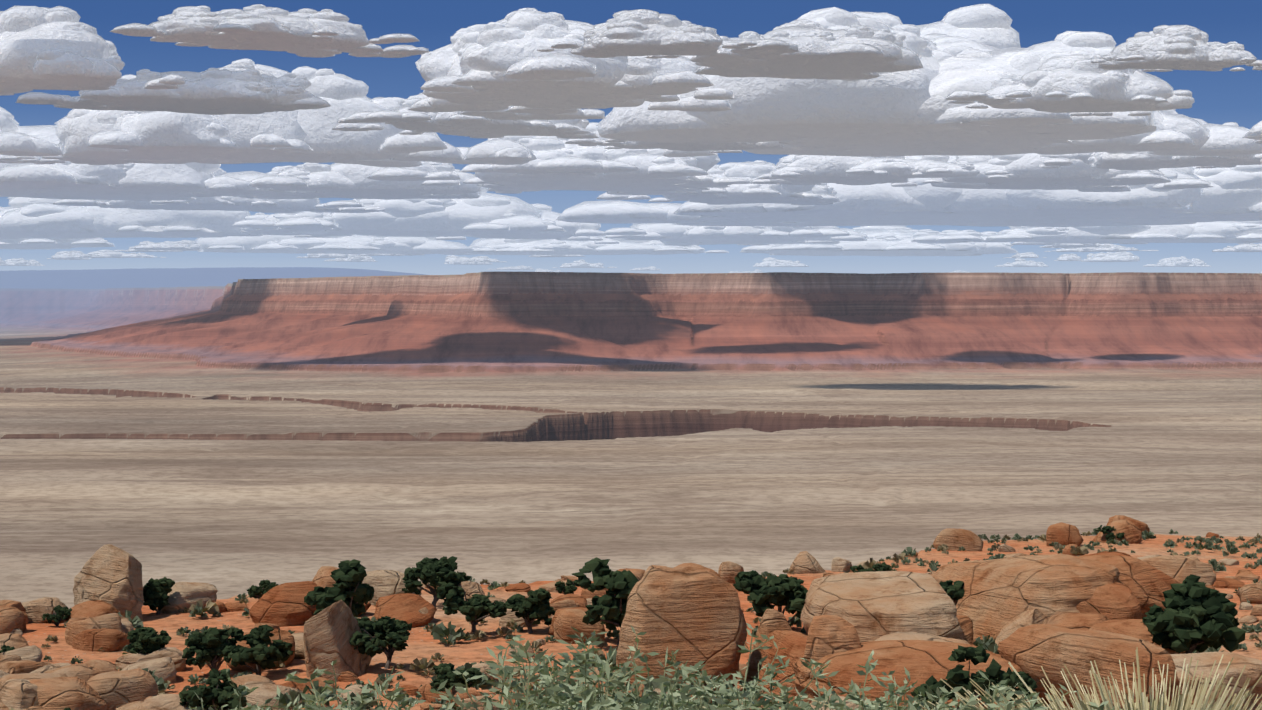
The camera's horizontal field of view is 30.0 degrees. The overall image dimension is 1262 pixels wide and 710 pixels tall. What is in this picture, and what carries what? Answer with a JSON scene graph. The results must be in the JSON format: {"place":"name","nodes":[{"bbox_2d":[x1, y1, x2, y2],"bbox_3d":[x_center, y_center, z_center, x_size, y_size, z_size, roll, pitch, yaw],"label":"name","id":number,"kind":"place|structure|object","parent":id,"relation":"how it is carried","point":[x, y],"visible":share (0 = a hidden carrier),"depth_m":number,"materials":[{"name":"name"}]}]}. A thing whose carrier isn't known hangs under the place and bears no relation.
{"place":"outdoors","nodes":[
{"label":"outdoors","id":0,"kind":"place"},
{"bbox_2d":[0,238,114,249],"bbox_3d":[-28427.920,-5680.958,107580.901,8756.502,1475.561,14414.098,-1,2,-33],"label":"cloud","id":1,"kind":"structure","parent":0,"point":[38,243],"depth_m":103662.95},
{"bbox_2d":[0,6,185,95],"bbox_3d":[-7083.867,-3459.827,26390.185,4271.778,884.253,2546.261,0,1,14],"label":"cloud","id":2,"kind":"structure","parent":0,"point":[56,48],"depth_m":25601.94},
{"bbox_2d":[0,143,190,164],"bbox_3d":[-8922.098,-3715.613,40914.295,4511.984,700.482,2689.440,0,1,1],"label":"cloud","id":3,"kind":"structure","parent":0,"point":[34,160],"depth_m":41062.98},
{"bbox_2d":[56,250,166,257],"bbox_3d":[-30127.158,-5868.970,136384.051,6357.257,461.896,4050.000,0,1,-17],"label":"cloud","id":4,"kind":"structure","parent":0,"point":[105,254],"depth_m":135613.72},
{"bbox_2d":[0,197,293,238],"bbox_3d":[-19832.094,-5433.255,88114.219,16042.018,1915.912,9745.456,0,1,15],"label":"cloud","id":5,"kind":"structure","parent":0,"point":[23,217],"depth_m":84100.15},
{"bbox_2d":[0,107,313,200],"bbox_3d":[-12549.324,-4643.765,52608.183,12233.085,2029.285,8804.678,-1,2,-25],"label":"cloud","id":6,"kind":"structure","parent":0,"point":[142,181],"depth_m":50914.07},
{"bbox_2d":[131,240,200,249],"bbox_3d":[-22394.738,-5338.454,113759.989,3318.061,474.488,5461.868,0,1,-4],"label":"cloud","id":7,"kind":"structure","parent":0,"point":[177,245],"depth_m":112300.90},
{"bbox_2d":[15,62,330,114],"bbox_3d":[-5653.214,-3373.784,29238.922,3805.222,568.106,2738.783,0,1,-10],"label":"cloud","id":8,"kind":"structure","parent":0,"point":[241,88],"depth_m":28582.03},
{"bbox_2d":[52,196,385,212],"bbox_3d":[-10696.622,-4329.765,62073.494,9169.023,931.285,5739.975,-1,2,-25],"label":"cloud","id":9,"kind":"structure","parent":0,"point":[229,203],"depth_m":61038.09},
{"bbox_2d":[0,58,536,167],"bbox_3d":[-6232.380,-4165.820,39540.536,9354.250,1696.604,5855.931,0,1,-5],"label":"cloud","id":10,"kind":"structure","parent":0,"point":[307,136],"depth_m":38387.25,"materials":[{"name":"white"}]},
{"bbox_2d":[110,4,428,57],"bbox_3d":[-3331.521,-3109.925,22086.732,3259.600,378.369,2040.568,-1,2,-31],"label":"cloud","id":11,"kind":"structure","parent":0,"point":[305,32],"depth_m":21756.67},
{"bbox_2d":[165,235,495,253],"bbox_3d":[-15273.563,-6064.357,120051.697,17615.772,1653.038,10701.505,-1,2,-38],"label":"cloud","id":12,"kind":"structure","parent":0,"point":[353,244],"depth_m":116109.80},
{"bbox_2d":[208,161,521,199],"bbox_3d":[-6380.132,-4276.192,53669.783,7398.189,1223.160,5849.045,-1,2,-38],"label":"cloud","id":13,"kind":"structure","parent":0,"point":[318,180],"depth_m":51433.48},
{"bbox_2d":[232,187,646,239],"bbox_3d":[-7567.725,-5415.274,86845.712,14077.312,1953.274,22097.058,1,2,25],"label":"cloud","id":14,"kind":"structure","parent":0,"point":[489,215],"depth_m":82928.16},
{"bbox_2d":[332,93,598,138],"bbox_3d":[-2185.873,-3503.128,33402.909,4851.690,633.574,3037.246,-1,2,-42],"label":"cloud","id":15,"kind":"structure","parent":0,"point":[406,120],"depth_m":32899.98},
{"bbox_2d":[366,122,729,194],"bbox_3d":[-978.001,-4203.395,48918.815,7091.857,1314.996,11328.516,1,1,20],"label":"cloud","id":16,"kind":"structure","parent":0,"point":[558,164],"depth_m":46387.16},
{"bbox_2d":[408,8,734,119],"bbox_3d":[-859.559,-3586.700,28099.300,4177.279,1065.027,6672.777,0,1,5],"label":"cloud","id":17,"kind":"structure","parent":0,"point":[504,69],"depth_m":26632.41,"materials":[{"name":"white"}]},
{"bbox_2d":[442,235,728,254],"bbox_3d":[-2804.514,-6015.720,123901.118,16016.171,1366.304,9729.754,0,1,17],"label":"cloud","id":18,"kind":"structure","parent":0,"point":[546,247],"depth_m":120419.98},
{"bbox_2d":[0,267,1261,608],"bbox_3d":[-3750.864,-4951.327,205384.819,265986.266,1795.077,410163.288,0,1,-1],"label":"ground","id":19,"kind":"structure","parent":0,"point":[230,431],"depth_m":12510.98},
{"bbox_2d":[0,0,1261,274],"label":"sky","id":20,"kind":"structure","parent":0,"point":[1224,96],"materials":[{"name":"blue"}]},
{"bbox_2d":[22,534,1261,709],"bbox_3d":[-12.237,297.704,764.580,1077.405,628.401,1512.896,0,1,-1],"label":"ground","id":21,"kind":"structure","parent":0,"point":[421,642],"depth_m":70.62,"materials":[{"name":"soil"}]},
{"bbox_2d":[0,606,24,633],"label":"rock","id":22,"kind":"object","parent":21,"relation":"on","point":[11,618],"visible":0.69,"depth_m":69.58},
{"bbox_2d":[0,633,28,649],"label":"rock","id":23,"kind":"object","parent":21,"relation":"on","point":[15,640],"visible":0.38,"depth_m":64.31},
{"bbox_2d":[0,679,38,709],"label":"rock","id":24,"kind":"object","parent":21,"relation":"on","point":[18,694],"visible":0.58,"depth_m":46.20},
{"bbox_2d":[0,645,42,661],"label":"rock","id":25,"kind":"object","parent":21,"relation":"on","point":[33,653],"visible":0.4,"depth_m":62.77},
{"bbox_2d":[0,660,51,673],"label":"rock","id":26,"kind":"object","parent":21,"relation":"on","point":[19,667],"visible":0.31,"depth_m":60.11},
{"bbox_2d":[0,673,67,684],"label":"rock","id":27,"kind":"object","parent":21,"relation":"on","point":[28,676],"visible":0.25,"depth_m":55.73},
{"bbox_2d":[22,597,65,622],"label":"rock","id":28,"kind":"object","parent":21,"relation":"on","point":[36,609],"visible":0.44,"depth_m":72.63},
{"bbox_2d":[41,605,71,626],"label":"juniper","id":29,"kind":"object","parent":21,"relation":"on","point":[59,614],"visible":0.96,"depth_m":71.37,"materials":[{"name":"green plant"}]},
{"bbox_2d":[29,677,109,709],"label":"rock","id":30,"kind":"object","parent":21,"relation":"on","point":[63,693],"visible":0.69,"depth_m":46.41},
{"bbox_2d":[44,663,101,682],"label":"rock","id":31,"kind":"object","parent":21,"relation":"on","point":[85,672],"visible":0.35,"depth_m":59.45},
{"bbox_2d":[65,613,122,645],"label":"rock","id":32,"kind":"object","parent":21,"relation":"on","point":[111,621],"visible":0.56,"depth_m":67.44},
{"bbox_2d":[65,600,122,621],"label":"rock","id":33,"kind":"object","parent":21,"relation":"on","point":[93,608],"visible":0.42,"depth_m":71.47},
{"bbox_2d":[72,628,129,651],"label":"rock","id":34,"kind":"object","parent":21,"relation":"on","point":[105,640],"visible":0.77,"depth_m":66.75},
{"bbox_2d":[73,544,143,621],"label":"rock","id":35,"kind":"object","parent":21,"relation":"on","point":[111,574],"visible":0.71,"depth_m":73.14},
{"bbox_2d":[87,668,157,709],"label":"rock","id":36,"kind":"object","parent":21,"relation":"on","point":[114,690],"visible":0.62,"depth_m":49.22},
{"bbox_2d":[115,651,148,669],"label":"rock","id":37,"kind":"object","parent":21,"relation":"on","point":[124,661],"visible":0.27,"depth_m":63.57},
{"bbox_2d":[121,657,176,683],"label":"rock","id":38,"kind":"object","parent":21,"relation":"on","point":[164,668],"visible":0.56,"depth_m":61.23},
{"bbox_2d":[127,626,171,653],"bbox_3d":[-13.099,7.999,64.052,1.188,1.302,1.338,0,1,-1],"label":"juniper","id":39,"kind":"object","parent":21,"relation":"on","point":[143,639],"visible":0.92,"depth_m":63.75,"materials":[{"name":"green plant"}]},
{"bbox_2d":[143,577,174,614],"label":"juniper","id":40,"kind":"object","parent":21,"relation":"on","point":[155,593],"visible":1,"depth_m":74.97,"materials":[{"name":"green plant"}]},
{"bbox_2d":[135,647,185,671],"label":"rock","id":41,"kind":"object","parent":21,"relation":"on","point":[175,654],"visible":0.4,"depth_m":63.31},
{"bbox_2d":[136,694,204,709],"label":"rock","id":42,"kind":"object","parent":21,"relation":"on","point":[164,702],"visible":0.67,"depth_m":46.10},
{"bbox_2d":[161,582,217,613],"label":"rock","id":43,"kind":"object","parent":21,"relation":"on","point":[181,595],"visible":0.71,"depth_m":75.83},
{"bbox_2d":[182,626,243,669],"bbox_3d":[-11.048,7.899,62.443,1.560,1.545,1.453,0,1,-1],"label":"juniper","id":44,"kind":"object","parent":21,"relation":"on","point":[210,644],"visible":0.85,"depth_m":62.11,"materials":[{"name":"green plant"}]},
{"bbox_2d":[179,668,246,709],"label":"juniper","id":45,"kind":"object","parent":21,"relation":"on","point":[215,693],"visible":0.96,"depth_m":46.04,"materials":[{"name":"green plant"}]},
{"bbox_2d":[231,674,274,686],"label":"stone","id":46,"kind":"object","parent":21,"relation":"on","point":[241,680],"visible":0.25,"depth_m":55.40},
{"bbox_2d":[222,624,293,674],"bbox_3d":[-9.849,7.859,61.912,1.424,1.569,2.136,1,2,39],"label":"juniper","id":47,"kind":"object","parent":21,"relation":"on","point":[259,653],"visible":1,"depth_m":61.66,"materials":[{"name":"green plant"}]},
{"bbox_2d":[225,629,294,671],"bbox_3d":[-10.096,8.117,64.018,1.947,1.290,1.995,-4,-3,-19],"label":"rock","id":48,"kind":"object","parent":21,"relation":"on","point":[286,636],"visible":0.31,"depth_m":63.61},
{"bbox_2d":[247,580,277,598],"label":"juniper","id":49,"kind":"object","parent":21,"relation":"on","point":[263,588],"visible":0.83,"depth_m":77.67,"materials":[{"name":"green plant"}]},
{"bbox_2d":[243,682,302,709],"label":"stone","id":50,"kind":"object","parent":21,"relation":"on","point":[261,693],"visible":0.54,"depth_m":50.93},
{"bbox_2d":[249,581,316,626],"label":"rock","id":51,"kind":"object","parent":21,"relation":"on","point":[283,605],"visible":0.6,"depth_m":71.90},
{"bbox_2d":[280,677,334,694],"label":"stone","id":52,"kind":"object","parent":21,"relation":"on","point":[296,685],"visible":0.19,"depth_m":55.30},
{"bbox_2d":[312,566,338,587],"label":"stone","id":53,"kind":"object","parent":21,"relation":"on","point":[323,578],"visible":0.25,"depth_m":78.20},
{"bbox_2d":[303,600,366,681],"bbox_3d":[-7.948,7.675,61.825,1.525,2.457,2.367,0,27,20],"label":"rock","id":54,"kind":"object","parent":21,"relation":"on","point":[331,630],"visible":0.69,"depth_m":61.21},
{"bbox_2d":[304,559,374,616],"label":"juniper","id":55,"kind":"object","parent":21,"relation":"on","point":[352,591],"visible":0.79,"depth_m":68.50,"materials":[{"name":"green plant"}]},
{"bbox_2d":[349,616,411,668],"bbox_3d":[-6.673,7.730,62.520,1.718,1.603,1.838,0,1,-1],"label":"juniper","id":56,"kind":"object","parent":21,"relation":"on","point":[389,632],"visible":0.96,"depth_m":62.45,"materials":[{"name":"green plant"}]},
{"bbox_2d":[362,570,421,604],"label":"rock","id":57,"kind":"object","parent":21,"relation":"on","point":[383,583],"visible":0.48,"depth_m":76.78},
{"bbox_2d":[374,593,436,627],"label":"stone","id":58,"kind":"object","parent":21,"relation":"on","point":[406,607],"visible":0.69,"depth_m":72.31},
{"bbox_2d":[417,684,452,702],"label":"stone","id":59,"kind":"object","parent":21,"relation":"on","point":[425,693],"visible":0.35,"depth_m":53.63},
{"bbox_2d":[402,556,470,606],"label":"juniper","id":60,"kind":"object","parent":21,"relation":"on","point":[435,572],"visible":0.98,"depth_m":75.84,"materials":[{"name":"green plant"}]},
{"bbox_2d":[430,663,481,695],"bbox_3d":[-3.852,7.429,52.610,1.183,1.086,0.973,-1,1,-21],"label":"juniper","id":61,"kind":"object","parent":21,"relation":"on","point":[443,671],"visible":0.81,"depth_m":52.44,"materials":[{"name":"green plant"}]},
{"bbox_2d":[436,582,506,636],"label":"juniper","id":62,"kind":"object","parent":21,"relation":"on","point":[477,609],"visible":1,"depth_m":69.02,"materials":[{"name":"green plant"}]},
{"bbox_2d":[458,581,484,600],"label":"rock","id":63,"kind":"object","parent":21,"relation":"on","point":[470,588],"visible":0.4,"depth_m":76.00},
{"bbox_2d":[499,609,534,627],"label":"stone","id":64,"kind":"object","parent":21,"relation":"on","point":[508,617],"visible":0.27,"depth_m":71.19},
{"bbox_2d":[503,588,555,632],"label":"juniper","id":65,"kind":"object","parent":21,"relation":"on","point":[533,606],"visible":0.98,"depth_m":69.44,"materials":[{"name":"green plant"}]},
{"bbox_2d":[553,609,604,643],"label":"rock","id":66,"kind":"object","parent":21,"relation":"on","point":[566,621],"visible":0.6,"depth_m":67.75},
{"bbox_2d":[572,557,638,645],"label":"juniper","id":67,"kind":"object","parent":21,"relation":"on","point":[609,606],"visible":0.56,"depth_m":66.78,"materials":[{"name":"green plant"}]},
{"bbox_2d":[9,531,1261,709],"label":"dry shrubs","id":68,"kind":"object","parent":21,"relation":"on","point":[423,664],"visible":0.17,"depth_m":71.00,"materials":[{"name":"green plant"}]},
{"bbox_2d":[43,528,1261,709],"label":"green shrubs","id":69,"kind":"object","parent":21,"relation":"on","point":[440,631],"visible":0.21,"depth_m":68.77,"materials":[{"name":"green plant"}]},
{"bbox_2d":[189,623,1152,709],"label":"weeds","id":70,"kind":"object","parent":21,"relation":"on","point":[591,696],"visible":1,"depth_m":5.96,"materials":[{"name":"green plant"}]},
{"bbox_2d":[616,563,746,690],"bbox_3d":[1.117,6.848,55.912,3.244,3.786,2.734,0,1,-18],"label":"rock","id":71,"kind":"object","parent":21,"relation":"on","point":[692,614],"visible":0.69,"depth_m":54.97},
{"bbox_2d":[718,561,743,583],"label":"rock","id":72,"kind":"object","parent":21,"relation":"on","point":[728,571],"visible":0.65,"depth_m":86.26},
{"bbox_2d":[742,609,791,690],"bbox_3d":[3.355,7.359,57.216,1.279,2.365,0.926,1,2,32],"label":"rock","id":73,"kind":"object","parent":21,"relation":"on","point":[772,620],"visible":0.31,"depth_m":57.05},
{"bbox_2d":[733,570,807,622],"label":"juniper","id":74,"kind":"object","parent":21,"relation":"on","point":[785,590],"visible":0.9,"depth_m":68.88,"materials":[{"name":"green plant"}]},
{"bbox_2d":[758,630,806,701],"bbox_3d":[4.221,7.482,54.540,2.491,2.036,3.315,6,-1,-6],"label":"rock","id":75,"kind":"object","parent":21,"relation":"on","point":[793,643],"visible":0.19,"depth_m":53.98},
{"bbox_2d":[787,551,825,574],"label":"stone","id":76,"kind":"object","parent":21,"relation":"on","point":[804,562],"visible":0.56,"depth_m":93.11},
{"bbox_2d":[795,615,861,707],"bbox_3d":[4.071,6.747,49.359,1.439,2.604,1.643,-1,2,-26],"label":"rock","id":77,"kind":"object","parent":21,"relation":"on","point":[830,634],"visible":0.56,"depth_m":48.84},
{"bbox_2d":[801,571,962,641],"bbox_3d":[6.996,7.506,66.686,4.494,2.490,6.370,0,1,-13],"label":"rock","id":78,"kind":"object","parent":21,"relation":"on","point":[871,606],"visible":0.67,"depth_m":64.92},
{"bbox_2d":[792,640,1032,709],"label":"rock","id":79,"kind":"object","parent":21,"relation":"on","point":[922,661],"visible":0.48,"depth_m":47.78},
{"bbox_2d":[875,632,969,644],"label":"rock","id":80,"kind":"object","parent":21,"relation":"on","point":[911,636],"visible":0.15,"depth_m":51.77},
{"bbox_2d":[939,580,964,600],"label":"juniper","id":81,"kind":"object","parent":21,"relation":"on","point":[956,591],"visible":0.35,"depth_m":69.58,"materials":[{"name":"green plant"}]},
{"bbox_2d":[933,528,983,550],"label":"stone","id":82,"kind":"object","parent":21,"relation":"on","point":[953,539],"visible":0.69,"depth_m":111.82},
{"bbox_2d":[956,615,972,644],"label":"rock","id":83,"kind":"object","parent":21,"relation":"on","point":[966,623],"visible":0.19,"depth_m":66.59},
{"bbox_2d":[910,645,1037,708],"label":"juniper","id":84,"kind":"object","parent":21,"relation":"on","point":[959,676],"visible":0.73,"depth_m":44.83,"materials":[{"name":"green plant"}]},
{"bbox_2d":[703,647,1261,709],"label":"grass tuft","id":85,"kind":"object","parent":21,"relation":"on","point":[1180,704],"visible":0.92,"depth_m":6.04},
{"bbox_2d":[994,607,1047,653],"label":"rock","id":86,"kind":"object","parent":21,"relation":"on","point":[1035,615],"visible":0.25,"depth_m":64.89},
{"bbox_2d":[931,554,1122,644],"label":"rock","id":87,"kind":"object","parent":21,"relation":"on","point":[998,596],"visible":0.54,"depth_m":68.01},
{"bbox_2d":[1046,522,1083,546],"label":"rock","id":88,"kind":"object","parent":21,"relation":"on","point":[1062,533],"visible":0.83,"depth_m":118.48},
{"bbox_2d":[1042,611,1108,629],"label":"rock","id":89,"kind":"object","parent":21,"relation":"on","point":[1078,621],"visible":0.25,"depth_m":64.04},
{"bbox_2d":[997,624,1179,709],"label":"rock","id":90,"kind":"object","parent":21,"relation":"on","point":[1050,649],"visible":0.69,"depth_m":47.20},
{"bbox_2d":[1076,582,1141,619],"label":"rock","id":91,"kind":"object","parent":21,"relation":"on","point":[1116,601],"visible":0.27,"depth_m":66.90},
{"bbox_2d":[1092,519,1141,543],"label":"rock","id":92,"kind":"object","parent":21,"relation":"on","point":[1131,531],"visible":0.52,"depth_m":123.84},
{"bbox_2d":[1079,555,1179,618],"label":"rock","id":93,"kind":"object","parent":21,"relation":"on","point":[1147,584],"visible":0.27,"depth_m":71.20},
{"bbox_2d":[1089,619,1184,653],"bbox_3d":[13.161,7.782,61.604,2.751,1.782,2.582,4,3,44],"label":"rock","id":94,"kind":"object","parent":21,"relation":"on","point":[1136,628],"visible":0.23,"depth_m":60.83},
{"bbox_2d":[1141,555,1215,585],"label":"rock","id":95,"kind":"object","parent":21,"relation":"on","point":[1180,568],"visible":0.27,"depth_m":83.22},
{"bbox_2d":[1141,574,1244,653],"bbox_3d":[14.428,7.107,60.568,2.546,2.800,2.990,0,1,-1],"label":"juniper","id":96,"kind":"object","parent":21,"relation":"on","point":[1199,617],"visible":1,"depth_m":60.08,"materials":[{"name":"green plant"}]},
{"bbox_2d":[1171,652,1261,709],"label":"rock","id":97,"kind":"object","parent":21,"relation":"on","point":[1252,669],"visible":0.38,"depth_m":51.14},
{"bbox_2d":[1213,578,1244,588],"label":"stone","id":98,"kind":"object","parent":21,"relation":"on","point":[1230,583],"visible":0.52,"depth_m":88.71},
{"bbox_2d":[1236,583,1261,603],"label":"stone","id":99,"kind":"object","parent":21,"relation":"on","point":[1251,592],"visible":0.83,"depth_m":81.31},
{"bbox_2d":[537,9,791,58],"bbox_3d":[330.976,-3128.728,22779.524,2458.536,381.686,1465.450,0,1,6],"label":"cloud","id":100,"kind":"structure","parent":0,"point":[651,34],"depth_m":22424.31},
{"bbox_2d":[565,139,783,152],"bbox_3d":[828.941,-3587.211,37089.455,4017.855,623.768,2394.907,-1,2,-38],"label":"cloud","id":101,"kind":"structure","parent":0,"point":[709,147],"depth_m":36957.91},
{"bbox_2d":[597,160,840,204],"bbox_3d":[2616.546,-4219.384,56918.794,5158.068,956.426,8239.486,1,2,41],"label":"cloud","id":102,"kind":"structure","parent":0,"point":[823,194],"depth_m":55661.91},
{"bbox_2d":[575,223,867,245],"bbox_3d":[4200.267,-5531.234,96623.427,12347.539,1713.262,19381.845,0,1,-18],"label":"cloud","id":103,"kind":"structure","parent":0,"point":[669,234],"depth_m":92859.42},
{"bbox_2d":[753,257,808,266],"bbox_3d":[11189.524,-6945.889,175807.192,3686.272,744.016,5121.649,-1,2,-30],"label":"cloud","id":104,"kind":"structure","parent":0,"point":[770,262],"depth_m":175178.19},
{"bbox_2d":[690,19,922,79],"bbox_3d":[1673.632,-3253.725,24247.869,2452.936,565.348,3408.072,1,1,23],"label":"cloud","id":105,"kind":"structure","parent":0,"point":[853,51],"depth_m":23824.32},
{"bbox_2d":[712,155,1009,185],"bbox_3d":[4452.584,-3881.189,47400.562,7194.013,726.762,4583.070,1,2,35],"label":"cloud","id":106,"kind":"structure","parent":0,"point":[809,170],"depth_m":46112.21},
{"bbox_2d":[740,225,1018,255],"bbox_3d":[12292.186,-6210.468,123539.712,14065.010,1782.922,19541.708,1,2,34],"label":"cloud","id":107,"kind":"structure","parent":0,"point":[889,240],"depth_m":119093.09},
{"bbox_2d":[556,155,1261,226],"bbox_3d":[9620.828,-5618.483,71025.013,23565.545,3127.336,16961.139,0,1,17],"label":"cloud","id":108,"kind":"structure","parent":0,"point":[1233,194],"depth_m":65296.68,"materials":[{"name":"white"}]},
{"bbox_2d":[596,4,1261,156],"bbox_3d":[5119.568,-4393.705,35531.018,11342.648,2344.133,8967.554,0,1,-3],"label":"cloud","id":109,"kind":"structure","parent":0,"point":[977,48],"depth_m":33209.68,"materials":[{"name":"white"}]},
{"bbox_2d":[891,152,1212,191],"bbox_3d":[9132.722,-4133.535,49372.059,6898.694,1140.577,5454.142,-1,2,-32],"label":"cloud","id":110,"kind":"structure","parent":0,"point":[1026,172],"depth_m":47408.73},
{"bbox_2d":[945,54,1194,115],"bbox_3d":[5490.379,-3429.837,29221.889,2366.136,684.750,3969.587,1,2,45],"label":"cloud","id":111,"kind":"structure","parent":0,"point":[1077,85],"depth_m":28762.53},
{"bbox_2d":[911,221,1261,244],"bbox_3d":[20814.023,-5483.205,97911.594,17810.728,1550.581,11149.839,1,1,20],"label":"cloud","id":112,"kind":"structure","parent":0,"point":[1227,232],"depth_m":94582.34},
{"bbox_2d":[1044,243,1158,251],"bbox_3d":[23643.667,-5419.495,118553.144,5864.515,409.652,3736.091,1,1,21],"label":"cloud","id":113,"kind":"structure","parent":0,"point":[1117,248],"depth_m":117888.75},
{"bbox_2d":[1081,252,1139,261],"bbox_3d":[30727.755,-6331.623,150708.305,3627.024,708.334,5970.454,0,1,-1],"label":"cloud","id":114,"kind":"structure","parent":0,"point":[1114,257],"depth_m":149107.73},
{"bbox_2d":[1039,118,1261,169],"bbox_3d":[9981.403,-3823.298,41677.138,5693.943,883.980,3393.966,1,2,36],"label":"cloud","id":115,"kind":"structure","parent":0,"point":[1130,160],"depth_m":41436.24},
{"bbox_2d":[1091,25,1261,71],"bbox_3d":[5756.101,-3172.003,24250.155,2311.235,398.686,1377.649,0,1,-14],"label":"cloud","id":116,"kind":"structure","parent":0,"point":[1163,48],"depth_m":23881.06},
{"bbox_2d":[1143,256,1211,266],"bbox_3d":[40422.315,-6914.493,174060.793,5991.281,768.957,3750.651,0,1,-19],"label":"cloud","id":117,"kind":"structure","parent":0,"point":[1182,261],"depth_m":173189.86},
{"bbox_2d":[1212,243,1261,251],"bbox_3d":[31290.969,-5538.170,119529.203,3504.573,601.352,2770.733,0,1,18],"label":"cloud","id":118,"kind":"structure","parent":0,"point":[1246,247],"depth_m":118504.53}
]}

